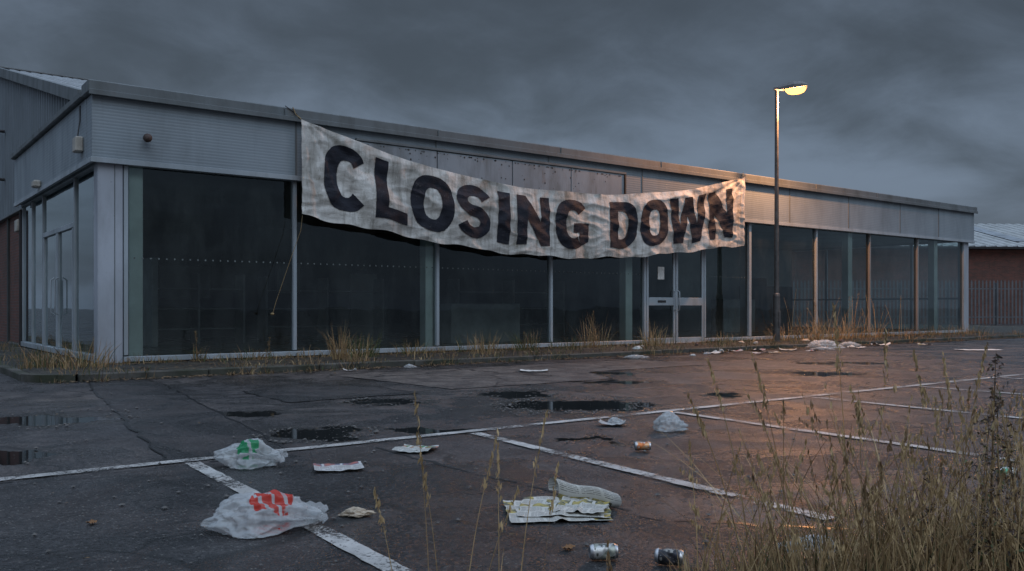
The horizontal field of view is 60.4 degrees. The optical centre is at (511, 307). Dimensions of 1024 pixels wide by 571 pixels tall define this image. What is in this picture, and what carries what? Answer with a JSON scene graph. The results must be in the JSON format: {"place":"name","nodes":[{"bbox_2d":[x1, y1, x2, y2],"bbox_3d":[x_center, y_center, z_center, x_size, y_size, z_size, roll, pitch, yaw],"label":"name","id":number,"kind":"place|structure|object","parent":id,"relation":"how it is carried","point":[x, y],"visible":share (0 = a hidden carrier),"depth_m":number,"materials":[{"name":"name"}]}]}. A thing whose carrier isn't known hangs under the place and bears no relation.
{"place":"outdoors","nodes":[
{"label":"outdoors","id":0,"kind":"place"},
{"bbox_2d":[8,328,907,355],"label":"interior floor","id":1,"kind":"structure","parent":0,"point":[172,346],"depth_m":23.75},
{"bbox_2d":[125,167,142,355],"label":"interior column","id":2,"kind":"structure","parent":1,"relation":"on","point":[135,265],"depth_m":15.26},
{"bbox_2d":[123,165,301,182],"bbox_3d":[-1.621,-2.449,18.857,12.640,0.053,0.150,0,0,-37],"label":"head frame","id":3,"kind":"object","parent":2,"relation":"attached to","point":[210,173],"visible":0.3,"depth_m":15.91,"materials":[{"name":"metal"}]},
{"bbox_2d":[143,257,157,347],"bbox_3d":[-9.537,-0.116,21.950,0.150,2.069,4.500,0,0,-37],"label":"ladder rack","id":4,"kind":"object","parent":1,"relation":"on","point":[150,302],"visible":0.38,"depth_m":20.19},
{"bbox_2d":[235,274,244,342],"bbox_3d":[-7.072,0.035,22.880,0.060,1.769,0.600,0,0,-37],"label":"shelf upright","id":5,"kind":"object","parent":1,"relation":"on","point":[240,313],"visible":0.88,"depth_m":22.77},
{"bbox_2d":[373,279,383,337],"bbox_3d":[-4.013,0.035,26.457,0.060,1.769,0.600,0,0,-37],"label":"shelf upright","id":6,"kind":"object","parent":1,"relation":"on","point":[378,302],"visible":0.9,"depth_m":26.40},
{"bbox_2d":[420,239,433,346],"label":"interior column","id":7,"kind":"structure","parent":1,"relation":"on","point":[426,294],"depth_m":18.88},
{"bbox_2d":[439,303,519,343],"bbox_3d":[-0.863,0.409,23.135,2.200,1.019,0.700,0,0,-37],"label":"display counter","id":8,"kind":"object","parent":1,"relation":"on","point":[472,321],"visible":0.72,"depth_m":22.70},
{"bbox_2d":[553,281,564,335],"bbox_3d":[1.514,0.035,28.769,0.060,1.769,0.600,0,0,-37],"label":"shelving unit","id":9,"kind":"object","parent":1,"relation":"on","point":[558,302],"visible":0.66,"depth_m":28.68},
{"bbox_2d":[493,251,671,337],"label":"partition wall","id":10,"kind":"structure","parent":1,"relation":"on","point":[596,288],"depth_m":29.20,"materials":[{"name":"paint"}]},
{"bbox_2d":[619,257,631,340],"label":"interior column","id":11,"kind":"structure","parent":1,"relation":"on","point":[625,302],"depth_m":22.49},
{"bbox_2d":[711,299,754,332],"bbox_3d":[8.153,0.309,32.428,1.800,1.219,0.600,0,0,-37],"label":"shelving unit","id":12,"kind":"object","parent":1,"relation":"on","point":[725,315],"visible":0.74,"depth_m":31.92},
{"bbox_2d":[678,246,791,330],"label":"partition wall rear","id":13,"kind":"structure","parent":1,"relation":"on","point":[723,264],"depth_m":36.05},
{"bbox_2d":[740,224,751,336],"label":"interior column","id":14,"kind":"structure","parent":1,"relation":"on","point":[742,291],"depth_m":25.48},
{"bbox_2d":[739,286,791,330],"bbox_3d":[10.246,0.035,35.460,2.800,1.769,0.500,0,0,-37],"label":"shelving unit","id":15,"kind":"object","parent":1,"relation":"on","point":[762,296],"visible":0.58,"depth_m":35.16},
{"bbox_2d":[842,232,851,333],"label":"interior column","id":16,"kind":"structure","parent":1,"relation":"on","point":[846,267],"depth_m":28.55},
{"bbox_2d":[928,240,936,330],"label":"interior column","id":17,"kind":"structure","parent":1,"relation":"on","point":[932,282],"depth_m":31.88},
{"bbox_2d":[0,324,1023,570],"bbox_3d":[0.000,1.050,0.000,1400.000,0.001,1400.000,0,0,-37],"label":"ground","id":18,"kind":"structure","parent":0,"point":[111,439],"depth_m":8.10,"materials":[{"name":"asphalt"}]},
{"bbox_2d":[88,379,287,460],"bbox_3d":[-3.821,1.045,9.463,0.981,0.002,7.529,0,0,-30],"label":"asphalt patch","id":19,"kind":"object","parent":18,"relation":"on","point":[181,414],"visible":0.91,"depth_m":8.12,"materials":[{"name":"asphalt"}]},
{"bbox_2d":[243,383,415,401],"bbox_3d":[-2.285,1.045,10.882,1.758,0.002,1.766,0,0,-37],"label":"asphalt patch","id":20,"kind":"object","parent":18,"relation":"on","point":[315,393],"visible":1,"depth_m":10.82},
{"bbox_2d":[392,444,438,451],"bbox_3d":[-0.703,1.026,6.434,0.276,0.026,0.280,0,0,11],"label":"leaflet","id":21,"kind":"object","parent":18,"relation":"on","point":[408,448],"visible":0.97,"depth_m":6.43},
{"bbox_2d":[0,445,971,570],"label":"asphalt patch","id":22,"kind":"object","parent":18,"relation":"on","point":[113,543],"visible":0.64,"depth_m":4.18,"materials":[{"name":"asphalt"}]},
{"bbox_2d":[213,438,286,468],"bbox_3d":[-1.714,0.952,5.806,0.436,0.175,0.341,0,0,-35],"label":"plastic bag","id":23,"kind":"object","parent":22,"relation":"on","point":[228,455],"visible":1,"depth_m":5.74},
{"bbox_2d":[200,489,327,538],"bbox_3d":[-1.163,0.949,4.147,0.586,0.180,0.384,0,0,-11],"label":"plastic bag","id":24,"kind":"object","parent":22,"relation":"on","point":[250,508],"visible":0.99,"depth_m":4.08,"materials":[{"name":"plastic"}]},
{"bbox_2d":[313,461,363,470],"bbox_3d":[-1.125,1.028,5.700,0.313,0.022,0.260,0,0,-14],"label":"leaflet","id":25,"kind":"object","parent":22,"relation":"on","point":[339,467],"visible":1,"depth_m":5.70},
{"bbox_2d":[337,506,375,516],"bbox_3d":[-0.774,1.018,4.400,0.186,0.043,0.098,0,0,23],"label":"crumpled paper","id":26,"kind":"object","parent":22,"relation":"on","point":[353,511],"visible":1,"depth_m":4.38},
{"bbox_2d":[373,391,612,570],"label":"grass stalks","id":27,"kind":"object","parent":22,"relation":"on","point":[420,460],"depth_m":2.73,"materials":[{"name":"plant"}]},
{"bbox_2d":[503,477,621,522],"bbox_3d":[0.258,0.982,4.519,0.615,0.121,0.575,0,0,0],"label":"newspaper","id":28,"kind":"object","parent":22,"relation":"on","point":[573,502],"visible":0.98,"depth_m":4.54,"materials":[{"name":"paper"}]},
{"bbox_2d":[588,543,618,559],"bbox_3d":[0.377,1.009,3.637,0.117,0.066,0.066,0,0,-5],"label":"drinks can","id":29,"kind":"object","parent":22,"relation":"on","point":[597,551],"visible":0.91,"depth_m":3.61,"materials":[{"name":"silver metal"}]},
{"bbox_2d":[654,548,684,565],"bbox_3d":[0.638,1.009,3.561,0.117,0.066,0.066,0,0,20],"label":"drinks can","id":30,"kind":"object","parent":22,"relation":"on","point":[670,554],"visible":0.85,"depth_m":3.54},
{"bbox_2d":[903,354,1023,570],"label":"seeding weed","id":31,"kind":"object","parent":22,"relation":"on","point":[991,489],"visible":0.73,"depth_m":3.03,"materials":[{"name":"plant"}]},
{"bbox_2d":[0,293,1023,383],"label":"kerbside weeds","id":32,"kind":"object","parent":18,"relation":"on","point":[339,354],"visible":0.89,"depth_m":17.89,"materials":[{"name":"plant"}]},
{"bbox_2d":[0,374,1023,570],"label":"parking markings","id":33,"kind":"object","parent":18,"relation":"on","point":[351,544],"visible":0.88,"depth_m":5.68,"materials":[{"name":"paint"}]},
{"bbox_2d":[5,332,1023,570],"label":"leaf litter","id":34,"kind":"object","parent":18,"relation":"on","point":[156,378],"visible":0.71,"depth_m":15.79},
{"bbox_2d":[329,359,703,388],"bbox_3d":[0.762,1.045,14.392,6.665,0.002,3.286,0,0,-37],"label":"asphalt patch","id":35,"kind":"object","parent":18,"relation":"on","point":[472,377],"visible":1,"depth_m":13.72,"materials":[{"name":"asphalt"}]},
{"bbox_2d":[653,411,687,431],"bbox_3d":[1.343,0.959,7.440,0.303,0.160,0.212,0,0,0],"label":"plastic bag","id":36,"kind":"object","parent":18,"relation":"on","point":[664,421],"visible":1,"depth_m":7.41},
{"bbox_2d":[635,303,1023,570],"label":"dry grass","id":37,"kind":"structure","parent":18,"relation":"on","point":[955,555],"depth_m":3.17,"materials":[{"name":"plant"}]},
{"bbox_2d":[792,223,1023,323],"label":"industrial shed","id":38,"kind":"structure","parent":18,"relation":"on","point":[992,259],"depth_m":56.59,"materials":[{"name":"metal"}]},
{"bbox_2d":[792,280,1023,325],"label":"palisade fence","id":39,"kind":"object","parent":18,"relation":"on","point":[947,288],"visible":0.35,"depth_m":49.86,"materials":[{"name":"metal"}]},
{"bbox_2d":[0,322,1023,382],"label":"pavement","id":40,"kind":"structure","parent":0,"point":[36,375],"depth_m":16.39,"materials":[{"name":"concrete"}]},
{"bbox_2d":[94,162,122,363],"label":"corner pillar","id":41,"kind":"structure","parent":40,"relation":"on","point":[104,251],"depth_m":14.85,"materials":[{"name":"metal"}]},
{"bbox_2d":[114,165,114,359],"bbox_3d":[-6.727,-0.740,14.896,0.015,3.340,0.015,0,0,-37],"label":"corner pillar seam","id":42,"kind":"object","parent":41,"relation":"attached to","point":[114,261],"visible":0.79,"depth_m":14.89,"materials":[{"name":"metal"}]},
{"bbox_2d":[90,156,974,242],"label":"fascia bottom trim","id":43,"kind":"structure","parent":41,"relation":"attached to","point":[187,168],"depth_m":16.27,"materials":[{"name":"metal"}]},
{"bbox_2d":[14,157,92,206],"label":"side fascia trim","id":44,"kind":"structure","parent":43,"relation":"attached to","point":[70,171],"depth_m":16.99,"materials":[{"name":"metal"}]},
{"bbox_2d":[87,94,294,174],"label":"fascia panel","id":45,"kind":"structure","parent":43,"relation":"on","point":[118,128],"depth_m":15.55,"materials":[{"name":"metal"}]},
{"bbox_2d":[81,79,283,114],"bbox_3d":[-5.791,-3.663,15.729,3.394,0.216,0.540,0,0,-37],"label":"roof capping","id":46,"kind":"object","parent":45,"relation":"on","point":[153,92],"visible":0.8,"depth_m":15.34,"materials":[{"name":"metal"}]},
{"bbox_2d":[89,88,977,213],"bbox_3d":[5.265,-3.565,23.770,30.710,0.090,0.030,0,0,-37],"label":"roof capping lip","id":47,"kind":"object","parent":46,"relation":"attached to","point":[246,112],"visible":1,"depth_m":18.70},
{"bbox_2d":[297,122,434,175],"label":"fascia panel","id":48,"kind":"structure","parent":43,"relation":"on","point":[353,134],"depth_m":17.61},
{"bbox_2d":[284,107,436,135],"bbox_3d":[-3.083,-3.664,17.785,3.394,0.219,0.540,0,0,-37],"label":"roof capping","id":49,"kind":"object","parent":48,"relation":"on","point":[301,113],"visible":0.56,"depth_m":17.48,"materials":[{"name":"metal"}]},
{"bbox_3d":[-4.144,-3.686,16.609,0.290,0.221,0.045,0,0,-37],"label":"roof tie wire","id":50,"kind":"object","parent":49,"relation":"attached to","visible":0},
{"bbox_2d":[270,107,744,314],"bbox_3d":[1.066,-1.821,20.397,13.852,3.931,0.295,0,0,-37],"label":"closing down banner","id":51,"kind":"object","parent":50,"relation":"hanging from","point":[347,180],"visible":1,"depth_m":19.32,"materials":[{"name":"fabric"}]},
{"bbox_2d":[359,141,436,167],"bbox_3d":[-2.336,-2.929,18.087,1.826,0.759,0.058,0,0,-37],"label":"old sign panel","id":52,"kind":"object","parent":48,"relation":"attached to","point":[426,158],"visible":0.3,"depth_m":18.24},
{"bbox_2d":[437,141,547,161],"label":"fascia panel","id":53,"kind":"structure","parent":43,"relation":"on","point":[486,150],"depth_m":19.54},
{"bbox_2d":[437,152,511,185],"bbox_3d":[-0.802,-2.926,19.251,1.976,0.752,0.058,0,0,-37],"label":"old sign panel","id":54,"kind":"object","parent":53,"relation":"attached to","point":[490,169],"visible":0.52,"depth_m":19.25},
{"bbox_2d":[437,129,559,152],"bbox_3d":[-0.375,-3.662,19.840,3.394,0.213,0.540,0,0,-37],"label":"roof capping","id":55,"kind":"object","parent":53,"relation":"on","point":[489,140],"visible":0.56,"depth_m":19.53,"materials":[{"name":"metal"}]},
{"bbox_2d":[512,161,570,191],"bbox_3d":[0.691,-2.931,20.384,1.726,0.762,0.058,0,0,-37],"label":"old sign panel","id":56,"kind":"object","parent":53,"relation":"attached to","point":[538,178],"visible":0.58,"depth_m":20.32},
{"bbox_2d":[549,156,641,193],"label":"fascia panel","id":57,"kind":"structure","parent":43,"relation":"on","point":[633,180],"depth_m":21.95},
{"bbox_2d":[355,138,625,174],"bbox_3d":[-0.134,-3.343,19.743,7.460,0.054,0.084,0,0,-37],"label":"old sign top rail","id":58,"kind":"object","parent":57,"relation":"attached to","point":[470,153],"visible":0.9,"depth_m":19.29,"materials":[{"name":"metal"}]},
{"bbox_2d":[571,168,623,194],"bbox_3d":[2.085,-2.930,21.443,1.726,0.761,0.058,0,0,-37],"label":"old sign panel","id":59,"kind":"object","parent":57,"relation":"attached to","point":[613,184],"visible":0.58,"depth_m":21.38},
{"bbox_2d":[560,147,660,166],"bbox_3d":[2.333,-3.661,21.896,3.394,0.212,0.540,0,0,-37],"label":"roof capping","id":60,"kind":"object","parent":57,"relation":"on","point":[583,153],"visible":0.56,"depth_m":21.60,"materials":[{"name":"metal"}]},
{"bbox_2d":[643,169,720,192],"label":"fascia panel","id":61,"kind":"structure","parent":43,"relation":"on","point":[657,181],"depth_m":23.05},
{"bbox_2d":[661,162,743,177],"bbox_3d":[5.042,-3.662,23.952,3.394,0.213,0.540,0,0,-37],"label":"roof capping","id":62,"kind":"object","parent":61,"relation":"on","point":[699,169],"visible":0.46,"depth_m":23.65,"materials":[{"name":"metal"}]},
{"bbox_2d":[722,179,788,222],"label":"fascia panel","id":63,"kind":"structure","parent":43,"relation":"on","point":[759,201],"depth_m":25.41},
{"bbox_2d":[744,174,815,188],"bbox_3d":[7.750,-3.661,26.007,3.394,0.212,0.540,0,0,-37],"label":"roof capping","id":64,"kind":"object","parent":63,"relation":"on","point":[781,181],"visible":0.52,"depth_m":25.78,"materials":[{"name":"metal"}]},
{"bbox_2d":[790,188,847,227],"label":"fascia panel","id":65,"kind":"structure","parent":43,"relation":"on","point":[817,208],"depth_m":27.05,"materials":[{"name":"metal"}]},
{"bbox_2d":[816,184,875,196],"bbox_3d":[10.458,-3.663,28.063,3.394,0.216,0.540,0,0,-37],"label":"roof capping","id":66,"kind":"object","parent":65,"relation":"on","point":[844,190],"visible":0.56,"depth_m":27.78,"materials":[{"name":"metal"}]},
{"bbox_2d":[849,196,899,232],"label":"fascia panel","id":67,"kind":"structure","parent":43,"relation":"on","point":[873,215],"depth_m":28.95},
{"bbox_2d":[901,203,937,236],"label":"fascia panel","id":68,"kind":"structure","parent":43,"relation":"on","point":[919,220],"depth_m":30.69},
{"bbox_2d":[876,193,928,203],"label":"roof capping","id":69,"kind":"object","parent":68,"relation":"on","point":[900,198],"visible":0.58,"depth_m":29.84,"materials":[{"name":"metal"}]},
{"bbox_2d":[939,209,973,240],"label":"fascia panel","id":70,"kind":"structure","parent":43,"relation":"on","point":[956,224],"depth_m":32.28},
{"bbox_2d":[7,218,492,341],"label":"back wall","id":71,"kind":"structure","parent":40,"relation":"on","point":[186,242],"depth_m":28.67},
{"bbox_2d":[276,262,299,293],"bbox_3d":[-7.207,-0.950,28.351,0.800,1.000,0.080,0,0,-37],"label":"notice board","id":72,"kind":"object","parent":71,"relation":"attached to","point":[281,268],"visible":0.8,"depth_m":28.25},
{"bbox_2d":[350,273,376,334],"bbox_3d":[-5.057,-0.116,29.983,1.000,2.069,0.080,0,0,-37],"label":"shelving unit","id":73,"kind":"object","parent":71,"relation":"attached to","point":[361,282],"depth_m":29.89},
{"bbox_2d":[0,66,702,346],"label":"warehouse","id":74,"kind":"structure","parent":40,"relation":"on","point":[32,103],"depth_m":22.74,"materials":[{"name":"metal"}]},
{"bbox_2d":[15,145,38,204],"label":"side fascia panel","id":75,"kind":"structure","parent":74,"relation":"attached to","point":[23,172],"depth_m":20.03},
{"bbox_2d":[33,126,62,193],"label":"side fascia panel","id":76,"kind":"structure","parent":74,"relation":"attached to","point":[43,159],"depth_m":18.03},
{"bbox_2d":[11,91,86,159],"bbox_3d":[-9.528,-3.624,18.184,0.430,0.132,7.870,0,0,-37],"label":"side capping","id":77,"kind":"object","parent":76,"relation":"on","point":[74,102],"visible":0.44,"depth_m":17.25,"materials":[{"name":"metal"}]},
{"bbox_2d":[55,99,93,179],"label":"side fascia panel","id":78,"kind":"structure","parent":74,"relation":"attached to","point":[66,131],"depth_m":16.03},
{"bbox_2d":[143,168,398,234],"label":"ceiling","id":79,"kind":"structure","parent":74,"relation":"attached to","point":[178,196],"depth_m":21.38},
{"bbox_2d":[123,340,646,361],"bbox_3d":[-1.621,0.885,18.857,12.640,0.090,0.180,0,0,-37],"label":"sill frame","id":80,"kind":"object","parent":40,"relation":"on","point":[229,355],"visible":0.54,"depth_m":17.12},
{"bbox_2d":[123,165,127,354],"bbox_3d":[-6.623,-0.801,15.060,0.070,3.238,0.140,0,0,-37],"label":"mullion","id":81,"kind":"object","parent":80,"relation":"on","point":[125,260],"visible":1,"depth_m":15.01,"materials":[{"name":"metal"}]},
{"bbox_2d":[291,181,296,349],"bbox_3d":[-4.194,-0.801,16.904,0.070,3.238,0.140,0,0,-37],"label":"mullion","id":82,"kind":"object","parent":80,"relation":"on","point":[293,266],"visible":1,"depth_m":16.86,"materials":[{"name":"metal"}]},
{"bbox_2d":[433,242,438,345],"bbox_3d":[-1.621,-0.801,18.857,0.070,3.238,0.140,0,0,-37],"label":"mullion","id":83,"kind":"object","parent":80,"relation":"on","point":[435,294],"visible":0.58,"depth_m":18.82,"materials":[{"name":"metal"}]},
{"bbox_2d":[547,255,552,341],"bbox_3d":[0.896,-0.801,20.767,0.070,3.238,0.140,0,0,-37],"label":"mullion","id":84,"kind":"object","parent":80,"relation":"on","point":[549,297],"visible":0.52,"depth_m":20.73,"materials":[{"name":"metal"}]},
{"bbox_2d":[641,257,645,338],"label":"mullion","id":85,"kind":"object","parent":80,"relation":"on","point":[643,291],"visible":0.56,"depth_m":22.60,"materials":[{"name":"metal"}]},
{"bbox_2d":[645,256,648,340],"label":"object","id":86,"kind":"object","parent":40,"relation":"on","point":[647,291],"visible":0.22,"depth_m":22.65,"materials":[{"name":"metal"}]},
{"bbox_2d":[659,341,702,343],"bbox_3d":[4.312,0.936,23.347,2.300,0.027,0.220,0,0,-37],"label":"door threshold","id":87,"kind":"object","parent":40,"relation":"on","point":[685,342],"depth_m":23.49,"materials":[{"name":"metal"}]},
{"bbox_2d":[672,253,674,341],"bbox_3d":[4.281,-0.395,23.293,0.075,2.630,0.060,0,0,-37],"label":"stile","id":88,"kind":"object","parent":87,"relation":"on","point":[673,292],"visible":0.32,"depth_m":23.27,"materials":[{"name":"metal"}]},
{"bbox_2d":[675,252,677,341],"bbox_3d":[4.364,-0.395,23.356,0.075,2.630,0.060,0,0,-37],"label":"stile","id":89,"kind":"object","parent":87,"relation":"on","point":[676,290],"visible":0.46,"depth_m":23.33,"materials":[{"name":"metal"}]},
{"bbox_2d":[700,249,703,339],"bbox_3d":[5.181,-0.395,23.976,0.075,2.630,0.060,0,0,-37],"label":"stile","id":90,"kind":"object","parent":87,"relation":"on","point":[702,292],"visible":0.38,"depth_m":23.96,"materials":[{"name":"metal"}]},
{"bbox_2d":[773,81,806,341],"bbox_3d":[7.664,-2.632,24.317,0.930,7.183,0.340,0,0,15],"label":"street lamp","id":91,"kind":"object","parent":40,"relation":"on","point":[794,87],"visible":0.93,"depth_m":24.35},
{"bbox_2d":[704,330,964,340],"bbox_3d":[11.020,0.885,28.452,14.620,0.090,0.180,0,0,-37],"label":"sill frame","id":92,"kind":"object","parent":40,"relation":"on","point":[771,337],"visible":0.36,"depth_m":26.72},
{"bbox_2d":[745,223,750,335],"bbox_3d":[6.783,-0.801,25.235,0.100,3.238,0.140,0,0,-37],"label":"mullion","id":93,"kind":"object","parent":92,"relation":"on","point":[747,279],"visible":1,"depth_m":25.19,"materials":[{"name":"metal"}]},
{"bbox_2d":[813,229,817,333],"bbox_3d":[9.371,-0.801,27.200,0.070,3.238,0.140,0,0,-37],"label":"mullion","id":94,"kind":"object","parent":92,"relation":"on","point":[815,265],"visible":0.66,"depth_m":27.16,"materials":[{"name":"metal"}]},
{"bbox_2d":[866,234,870,331],"bbox_3d":[11.753,-0.801,29.008,0.070,3.238,0.140,0,0,-37],"label":"mullion","id":95,"kind":"object","parent":92,"relation":"on","point":[868,269],"visible":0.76,"depth_m":28.97},
{"bbox_2d":[914,238,918,330],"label":"mullion","id":96,"kind":"object","parent":92,"relation":"on","point":[916,283],"visible":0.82,"depth_m":30.80},
{"bbox_2d":[960,242,964,328],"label":"mullion","id":97,"kind":"object","parent":92,"relation":"on","point":[962,283],"visible":0.88,"depth_m":32.82,"materials":[{"name":"metal"}]},
{"bbox_2d":[792,241,956,251],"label":"end fascia panel","id":98,"kind":"structure","parent":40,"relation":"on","point":[885,245],"depth_m":35.93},
{"bbox_2d":[958,242,968,330],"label":"end pillar","id":99,"kind":"structure","parent":40,"relation":"on","point":[966,285],"depth_m":32.97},
{"bbox_2d":[0,0,1023,246],"label":"sky","id":100,"kind":"structure","parent":0,"point":[919,99],"materials":[{"name":"grey"}]},
{"bbox_2d":[825,250,827,326],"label":"end mullion","id":101,"kind":"object","parent":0,"point":[826,285],"visible":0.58,"depth_m":37.88},
{"bbox_2d":[738,224,927,249],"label":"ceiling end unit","id":102,"kind":"structure","parent":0,"point":[791,238],"depth_m":33.03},
{"bbox_2d":[792,298,957,300],"bbox_3d":[14.691,-0.335,36.385,0.080,0.070,7.520,0,0,-37],"label":"end rail","id":103,"kind":"object","parent":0,"point":[879,299],"depth_m":35.70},
{"bbox_2d":[910,245,912,328],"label":"end mullion","id":104,"kind":"object","parent":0,"point":[911,286],"visible":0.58,"depth_m":34.84},
{"bbox_3d":[-9.412,0.966,18.172,0.120,0.068,7.870,0,0,-37],"label":"side low wall","id":105,"kind":"object","parent":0,"visible":0},
{"bbox_2d":[21,341,93,360],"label":"side sill","id":106,"kind":"structure","parent":105,"relation":"on","point":[31,345],"depth_m":18.24,"materials":[{"name":"metal"}]},
{"bbox_2d":[22,207,23,340],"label":"side mullion","id":107,"kind":"object","parent":106,"relation":"on","point":[22,273],"visible":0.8,"depth_m":21.21,"materials":[{"name":"metal"}]},
{"bbox_2d":[24,204,30,342],"bbox_3d":[-11.377,-0.800,20.711,0.001,3.300,1.350,0,0,-37],"label":"side glass","id":108,"kind":"object","parent":106,"relation":"on","point":[27,273],"visible":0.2,"depth_m":20.85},
{"bbox_2d":[31,202,33,342],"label":"side mullion","id":109,"kind":"object","parent":106,"relation":"on","point":[32,272],"visible":0.76,"depth_m":20.14,"materials":[{"name":"metal"}]},
{"bbox_2d":[34,197,41,344],"bbox_3d":[-10.560,-0.800,19.636,0.001,3.300,1.350,0,0,-37],"label":"side glass","id":110,"kind":"object","parent":106,"relation":"on","point":[38,271],"visible":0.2,"depth_m":19.67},
{"bbox_2d":[42,196,44,344],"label":"side mullion","id":111,"kind":"object","parent":106,"relation":"on","point":[43,214],"visible":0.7,"depth_m":19.05,"materials":[{"name":"metal"}]},
{"bbox_2d":[43,238,45,344],"bbox_3d":[-10.074,-0.339,18.994,0.080,2.313,0.090,0,0,-37],"label":"side door stile","id":112,"kind":"object","parent":106,"relation":"on","point":[44,291],"visible":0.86,"depth_m":18.95,"materials":[{"name":"metal"}]},
{"bbox_2d":[57,233,59,347],"bbox_3d":[-9.130,-0.339,17.752,0.080,2.313,0.090,0,0,-37],"label":"side door stile","id":113,"kind":"object","parent":106,"relation":"on","point":[58,289],"visible":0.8,"depth_m":17.71,"materials":[{"name":"metal"}]},
{"bbox_2d":[45,180,72,349],"bbox_3d":[-9.158,-0.800,17.788,0.001,3.300,3.290,0,0,-37],"label":"side glass","id":114,"kind":"object","parent":106,"relation":"on","point":[58,207],"visible":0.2,"depth_m":17.59,"materials":[{"name":"glass"}]},
{"bbox_2d":[73,178,76,350],"bbox_3d":[-8.163,-0.801,16.477,0.080,3.238,0.070,0,0,-37],"label":"side mullion","id":115,"kind":"object","parent":106,"relation":"on","point":[75,259],"visible":0.7,"depth_m":16.45,"materials":[{"name":"metal"}]},
{"bbox_2d":[21,163,93,206],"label":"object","id":116,"kind":"object","parent":115,"relation":"on","point":[70,178],"visible":0.6,"depth_m":17.39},
{"bbox_2d":[77,168,93,353],"bbox_3d":[-7.616,-0.800,15.756,0.001,3.300,1.810,0,0,-37],"label":"side glass","id":117,"kind":"object","parent":106,"relation":"on","point":[85,256],"visible":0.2,"depth_m":15.84,"materials":[{"name":"glass"}]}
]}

